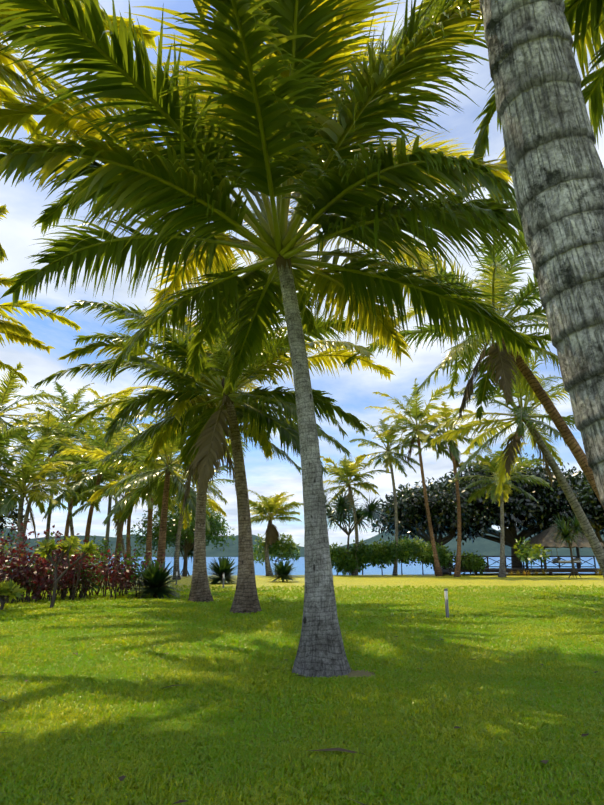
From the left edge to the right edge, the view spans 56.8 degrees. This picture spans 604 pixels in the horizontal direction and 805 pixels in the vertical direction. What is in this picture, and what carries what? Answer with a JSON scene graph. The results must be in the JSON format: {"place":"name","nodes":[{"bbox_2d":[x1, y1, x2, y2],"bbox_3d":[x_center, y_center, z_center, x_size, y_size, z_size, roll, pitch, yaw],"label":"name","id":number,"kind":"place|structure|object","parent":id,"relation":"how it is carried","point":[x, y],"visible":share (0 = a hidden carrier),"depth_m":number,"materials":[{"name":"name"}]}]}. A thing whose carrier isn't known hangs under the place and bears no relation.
{"place":"outdoors","nodes":[
{"label":"outdoors","id":0,"kind":"place"},
{"bbox_2d":[0,572,603,804],"bbox_3d":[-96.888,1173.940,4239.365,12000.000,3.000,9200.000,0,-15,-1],"label":"ground","id":1,"kind":"structure","parent":0,"point":[492,579],"depth_m":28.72,"materials":[{"name":"green plant"}]},
{"bbox_2d":[0,578,24,609],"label":"frangipani tree","id":2,"kind":"object","parent":1,"relation":"on","point":[10,589],"visible":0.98,"depth_m":15.02,"materials":[{"name":"green plant"}]},
{"bbox_2d":[0,458,29,539],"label":"tree","id":3,"kind":"object","parent":1,"relation":"on","point":[13,514],"visible":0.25,"depth_m":40.30,"materials":[{"name":"green plant"}]},
{"bbox_2d":[0,408,57,500],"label":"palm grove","id":4,"kind":"object","parent":1,"relation":"on","point":[8,434],"visible":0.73,"depth_m":29.86,"materials":[{"name":"green plant"}]},
{"bbox_2d":[0,361,68,468],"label":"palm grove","id":5,"kind":"object","parent":1,"relation":"on","point":[5,394],"visible":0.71,"depth_m":36.63,"materials":[{"name":"green plant"}]},
{"bbox_2d":[0,204,80,384],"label":"shade palm","id":6,"kind":"object","parent":1,"relation":"on","point":[16,332],"visible":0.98,"depth_m":19.45,"materials":[{"name":"green plant"}]},
{"bbox_2d":[0,522,86,599],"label":"shrub","id":7,"kind":"object","parent":1,"relation":"on","point":[23,546],"visible":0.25,"depth_m":19.87,"materials":[{"name":"red plant"}]},
{"bbox_2d":[0,411,95,549],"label":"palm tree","id":8,"kind":"object","parent":1,"relation":"on","point":[48,424],"visible":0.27,"depth_m":37.01,"materials":[{"name":"green plant"}]},
{"bbox_2d":[0,436,97,560],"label":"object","id":9,"kind":"object","parent":1,"relation":"on","point":[28,469],"visible":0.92,"depth_m":29.13,"materials":[{"name":"green plant"}]},
{"bbox_2d":[3,403,105,560],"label":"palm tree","id":10,"kind":"object","parent":1,"relation":"on","point":[61,425],"visible":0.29,"depth_m":41.56,"materials":[{"name":"green plant"}]},
{"bbox_2d":[35,535,98,607],"bbox_3d":[-7.014,4.946,16.261,2.057,2.108,1.408,-8,-17,25],"label":"frangipani tree","id":11,"kind":"object","parent":1,"relation":"on","point":[45,548],"visible":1,"depth_m":16.29,"materials":[{"name":"green plant"}]},
{"bbox_2d":[10,382,127,535],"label":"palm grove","id":12,"kind":"object","parent":1,"relation":"on","point":[72,401],"visible":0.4,"depth_m":47.38,"materials":[{"name":"green plant"}]},
{"bbox_2d":[0,530,145,587],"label":"green hedge","id":13,"kind":"object","parent":1,"relation":"on","point":[103,541],"visible":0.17,"depth_m":27.68,"materials":[{"name":"green plant"}]},
{"bbox_2d":[10,431,145,542],"bbox_3d":[-15.616,7.109,39.225,8.932,10.246,8.608,14,-21,-41],"label":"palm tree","id":14,"kind":"object","parent":1,"relation":"on","point":[62,497],"visible":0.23,"depth_m":38.88,"materials":[{"name":"green plant"}]},
{"bbox_2d":[0,0,159,262],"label":"shade palm","id":15,"kind":"object","parent":1,"relation":"on","point":[30,124],"visible":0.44,"depth_m":10.11,"materials":[{"name":"green plant"}]},
{"bbox_2d":[3,548,156,601],"bbox_3d":[-8.678,5.855,19.168,7.568,1.901,2.910,10,-18,-31],"label":"green hedge","id":16,"kind":"object","parent":1,"relation":"on","point":[101,579],"visible":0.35,"depth_m":19.82,"materials":[{"name":"green plant"}]},
{"bbox_2d":[0,539,164,603],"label":"shrub","id":17,"kind":"object","parent":1,"relation":"on","point":[73,578],"visible":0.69,"depth_m":18.90,"materials":[{"name":"red plant"}]},
{"bbox_2d":[18,414,146,543],"bbox_3d":[-12.975,5.792,35.883,8.954,10.958,9.287,0,-15,-1],"label":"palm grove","id":18,"kind":"object","parent":1,"relation":"on","point":[87,475],"visible":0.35,"depth_m":34.92,"materials":[{"name":"green plant"}]},
{"bbox_2d":[62,421,136,576],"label":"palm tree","id":19,"kind":"object","parent":1,"relation":"on","point":[109,504],"visible":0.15,"depth_m":43.06,"materials":[{"name":"green plant"}]},
{"bbox_2d":[57,388,161,561],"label":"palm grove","id":20,"kind":"object","parent":1,"relation":"on","point":[114,412],"visible":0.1,"depth_m":47.83,"materials":[{"name":"green plant"}]},
{"bbox_2d":[47,437,180,582],"bbox_3d":[-9.946,6.275,32.669,8.648,8.319,8.863,0,-15,-1],"label":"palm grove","id":21,"kind":"object","parent":1,"relation":"on","point":[95,443],"visible":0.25,"depth_m":31.98,"materials":[{"name":"green plant"}]},
{"bbox_2d":[75,420,183,571],"bbox_3d":[-11.468,6.656,39.195,7.711,11.110,7.894,-14,-21,41],"label":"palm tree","id":22,"kind":"object","parent":1,"relation":"on","point":[128,547],"visible":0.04,"depth_m":38.63,"materials":[{"name":"plant"}]},
{"bbox_2d":[59,423,232,581],"bbox_3d":[-8.057,5.261,29.809,8.553,8.756,8.769,-11,-19,36],"label":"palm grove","id":23,"kind":"object","parent":1,"relation":"on","point":[117,510],"visible":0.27,"depth_m":29.08,"materials":[{"name":"green plant"}]},
{"bbox_2d":[66,401,243,583],"bbox_3d":[-6.228,4.094,24.777,7.546,8.331,7.434,0,-15,-1],"label":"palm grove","id":24,"kind":"object","parent":1,"relation":"on","point":[168,486],"visible":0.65,"depth_m":24.55,"materials":[{"name":"green plant"}]},
{"bbox_2d":[125,559,185,598],"bbox_3d":[-5.258,6.404,20.183,2.313,1.421,2.302,0,-15,-1],"label":"agave plant","id":25,"kind":"object","parent":1,"relation":"on","point":[154,578],"visible":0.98,"depth_m":19.84,"materials":[{"name":"green plant"}]},
{"bbox_2d":[167,534,193,575],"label":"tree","id":26,"kind":"object","parent":1,"relation":"on","point":[190,553],"visible":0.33,"depth_m":43.06,"materials":[{"name":"green plant"}]},
{"bbox_2d":[130,496,234,576],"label":"tree","id":27,"kind":"object","parent":1,"relation":"on","point":[212,533],"visible":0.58,"depth_m":41.80,"materials":[{"name":"green plant"}]},
{"bbox_2d":[140,457,234,579],"bbox_3d":[-7.664,7.004,36.688,8.047,9.077,7.527,0,-15,-1],"label":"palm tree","id":28,"kind":"object","parent":1,"relation":"on","point":[215,506],"visible":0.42,"depth_m":37.07,"materials":[{"name":"green plant"}]},
{"bbox_2d":[56,283,354,602],"bbox_3d":[-3.657,1.436,19.462,9.788,10.610,9.586,15,-21,-42],"label":"palm tree","id":29,"kind":"object","parent":1,"relation":"on","point":[200,591],"visible":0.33,"depth_m":18.72,"materials":[{"name":"green plant"}]},
{"bbox_2d":[33,229,395,613],"bbox_3d":[-2.115,0.974,16.438,10.692,9.840,9.989,0,-15,-1],"label":"palm tree","id":30,"kind":"object","parent":1,"relation":"on","point":[203,443],"visible":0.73,"depth_m":15.66,"materials":[{"name":"green plant"}]},
{"bbox_2d":[207,556,237,583],"bbox_3d":[-4.445,9.421,31.093,2.716,1.690,2.768,0,-15,-1],"label":"agave plant","id":31,"kind":"object","parent":1,"relation":"on","point":[224,565],"visible":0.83,"depth_m":30.72,"materials":[{"name":"green plant"}]},
{"bbox_2d":[0,0,543,677],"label":"palm","id":32,"kind":"object","parent":1,"relation":"on","point":[266,112],"visible":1,"depth_m":7.56,"materials":[{"name":"green plant"}]},
{"bbox_2d":[248,489,302,575],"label":"young palm","id":33,"kind":"object","parent":1,"relation":"on","point":[275,505],"visible":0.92,"depth_m":43.58,"materials":[{"name":"green plant"}]},
{"bbox_2d":[253,533,300,567],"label":"tree","id":34,"kind":"object","parent":1,"relation":"on","point":[286,549],"visible":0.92,"depth_m":44.37,"materials":[{"name":"green plant"}]},
{"bbox_2d":[267,560,299,581],"bbox_3d":[-1.134,9.953,32.953,2.210,1.329,2.240,0,-15,-1],"label":"agave plant","id":35,"kind":"object","parent":1,"relation":"on","point":[281,571],"visible":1,"depth_m":32.63,"materials":[{"name":"green plant"}]},
{"bbox_2d":[0,591,601,804],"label":"fallen leaves","id":36,"kind":"object","parent":1,"relation":"on","point":[122,777],"visible":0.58,"depth_m":4.14,"materials":[{"name":"brown plant"}]},
{"bbox_2d":[329,542,351,574],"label":"shore shrub","id":37,"kind":"object","parent":1,"relation":"on","point":[338,553],"visible":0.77,"depth_m":44.12,"materials":[{"name":"green plant"}]},
{"bbox_2d":[334,553,368,574],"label":"shore shrub","id":38,"kind":"object","parent":1,"relation":"on","point":[354,564],"visible":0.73,"depth_m":44.06,"materials":[{"name":"green plant"}]},
{"bbox_2d":[324,484,386,575],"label":"pandanus","id":39,"kind":"object","parent":1,"relation":"on","point":[342,512],"depth_m":44.20,"materials":[{"name":"green plant"}]},
{"bbox_2d":[320,454,391,575],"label":"shore palm","id":40,"kind":"object","parent":1,"relation":"on","point":[349,469],"visible":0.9,"depth_m":45.46,"materials":[{"name":"green plant"}]},
{"bbox_2d":[344,668,381,681],"bbox_3d":[0.545,3.416,7.024,1.428,0.026,1.265,-7,-17,24],"label":"soil patch","id":41,"kind":"object","parent":1,"relation":"on","point":[353,673],"visible":0.07,"depth_m":7.03,"materials":[{"name":"brown soil"}]},
{"bbox_2d":[345,539,382,574],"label":"shore shrub","id":42,"kind":"object","parent":1,"relation":"on","point":[363,551],"visible":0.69,"depth_m":44.35,"materials":[{"name":"green plant"}]},
{"bbox_2d":[365,538,400,574],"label":"shore shrub","id":43,"kind":"object","parent":1,"relation":"on","point":[380,552],"visible":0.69,"depth_m":44.31,"materials":[{"name":"green plant"}]},
{"bbox_2d":[348,413,427,575],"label":"shore palm","id":44,"kind":"object","parent":1,"relation":"on","point":[387,457],"visible":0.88,"depth_m":46.10,"materials":[{"name":"green plant"}]},
{"bbox_2d":[384,536,420,574],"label":"shore shrub","id":45,"kind":"object","parent":1,"relation":"on","point":[404,550],"visible":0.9,"depth_m":44.20,"materials":[{"name":"green plant"}]},
{"bbox_2d":[356,378,472,575],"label":"shore palm","id":46,"kind":"object","parent":1,"relation":"on","point":[403,418],"visible":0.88,"depth_m":44.65,"materials":[{"name":"green plant"}]},
{"bbox_2d":[403,536,440,574],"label":"shore shrub","id":47,"kind":"object","parent":1,"relation":"on","point":[426,551],"visible":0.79,"depth_m":44.30,"materials":[{"name":"green plant"}]},
{"bbox_2d":[370,476,498,573],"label":"tree","id":48,"kind":"object","parent":1,"relation":"on","point":[412,513],"visible":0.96,"depth_m":48.82,"materials":[{"name":"green plant"}]},
{"bbox_2d":[420,542,455,569],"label":"shore shrub","id":49,"kind":"object","parent":1,"relation":"on","point":[446,558],"visible":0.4,"depth_m":44.62,"materials":[{"name":"green plant"}]},
{"bbox_2d":[444,589,448,618],"bbox_3d":[3.407,4.774,13.131,0.120,0.750,0.120,0,-15,-1],"label":"bollard light","id":50,"kind":"object","parent":1,"relation":"on","point":[446,602],"visible":0.81,"depth_m":13.11,"materials":[{"name":"metal"}]},
{"bbox_2d":[397,396,500,576],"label":"shore palm","id":51,"kind":"object","parent":1,"relation":"on","point":[453,451],"visible":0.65,"depth_m":43.20,"materials":[{"name":"green plant"}]},
{"bbox_2d":[318,0,603,203],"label":"shade palm","id":52,"kind":"object","parent":1,"relation":"on","point":[586,27],"visible":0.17,"depth_m":8.33,"materials":[{"name":"green plant"}]},
{"bbox_2d":[454,551,486,574],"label":"shore shrub","id":53,"kind":"object","parent":1,"relation":"on","point":[472,564],"visible":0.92,"depth_m":44.36,"materials":[{"name":"green plant"}]},
{"bbox_2d":[340,194,603,508],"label":"palm","id":54,"kind":"object","parent":1,"relation":"on","point":[505,366],"visible":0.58,"depth_m":17.30,"materials":[{"name":"green plant"}]},
{"bbox_2d":[447,440,553,576],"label":"shore palm","id":55,"kind":"object","parent":1,"relation":"on","point":[490,463],"visible":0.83,"depth_m":41.70,"materials":[{"name":"green plant"}]},
{"bbox_2d":[421,333,603,577],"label":"palm","id":56,"kind":"object","parent":1,"relation":"on","point":[521,415],"visible":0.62,"depth_m":22.26,"materials":[{"name":"green plant"}]},
{"bbox_2d":[424,452,603,567],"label":"tree","id":57,"kind":"object","parent":1,"relation":"on","point":[544,504],"visible":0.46,"depth_m":49.60,"materials":[{"name":"green plant"}]},
{"bbox_2d":[433,556,601,575],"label":"fence","id":58,"kind":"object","parent":1,"relation":"on","point":[515,570],"depth_m":44.63,"materials":[{"name":"brown wood"}]},
{"bbox_2d":[518,524,603,568],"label":"thatched gazebo","id":59,"kind":"object","parent":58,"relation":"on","point":[544,539],"visible":0.54,"depth_m":46.15,"materials":[{"name":"brown wood"}]},
{"bbox_2d":[505,569,546,574],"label":"plants","id":60,"kind":"object","parent":1,"relation":"on","point":[524,573],"visible":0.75,"depth_m":43.47,"materials":[{"name":"green plant"}]},
{"bbox_2d":[514,537,550,575],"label":"shrub","id":61,"kind":"object","parent":1,"relation":"on","point":[524,553],"visible":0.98,"depth_m":44.34,"materials":[{"name":"green plant"}]},
{"bbox_2d":[479,0,603,505],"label":"palm","id":62,"kind":"object","parent":1,"relation":"on","point":[555,166],"visible":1,"depth_m":2.62,"materials":[{"name":"grey plant"}]},
{"bbox_2d":[517,471,603,548],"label":"tree","id":63,"kind":"object","parent":1,"relation":"on","point":[590,515],"visible":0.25,"depth_m":48.46,"materials":[{"name":"green plant"}]},
{"bbox_2d":[547,514,589,577],"bbox_3d":[18.877,9.777,38.971,3.436,4.891,3.171,0,-15,-1],"label":"pandanus","id":64,"kind":"object","parent":1,"relation":"on","point":[564,530],"visible":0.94,"depth_m":38.94,"materials":[{"name":"green plant"}]},
{"bbox_2d":[0,528,603,556],"bbox_3d":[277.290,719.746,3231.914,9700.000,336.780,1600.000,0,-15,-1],"label":"hills","id":65,"kind":"structure","parent":0,"point":[483,546],"depth_m":2681.12,"materials":[{"name":"green plant"}]},
{"bbox_2d":[4,557,599,574],"bbox_3d":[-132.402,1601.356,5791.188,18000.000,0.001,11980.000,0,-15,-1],"label":"water","id":66,"kind":"structure","parent":0,"point":[411,569],"depth_m":104.63,"materials":[{"name":"blue liquid"}]},
{"bbox_2d":[0,0,603,547],"label":"sky","id":67,"kind":"structure","parent":0,"point":[353,392],"materials":[{"name":"blue"}]}
]}

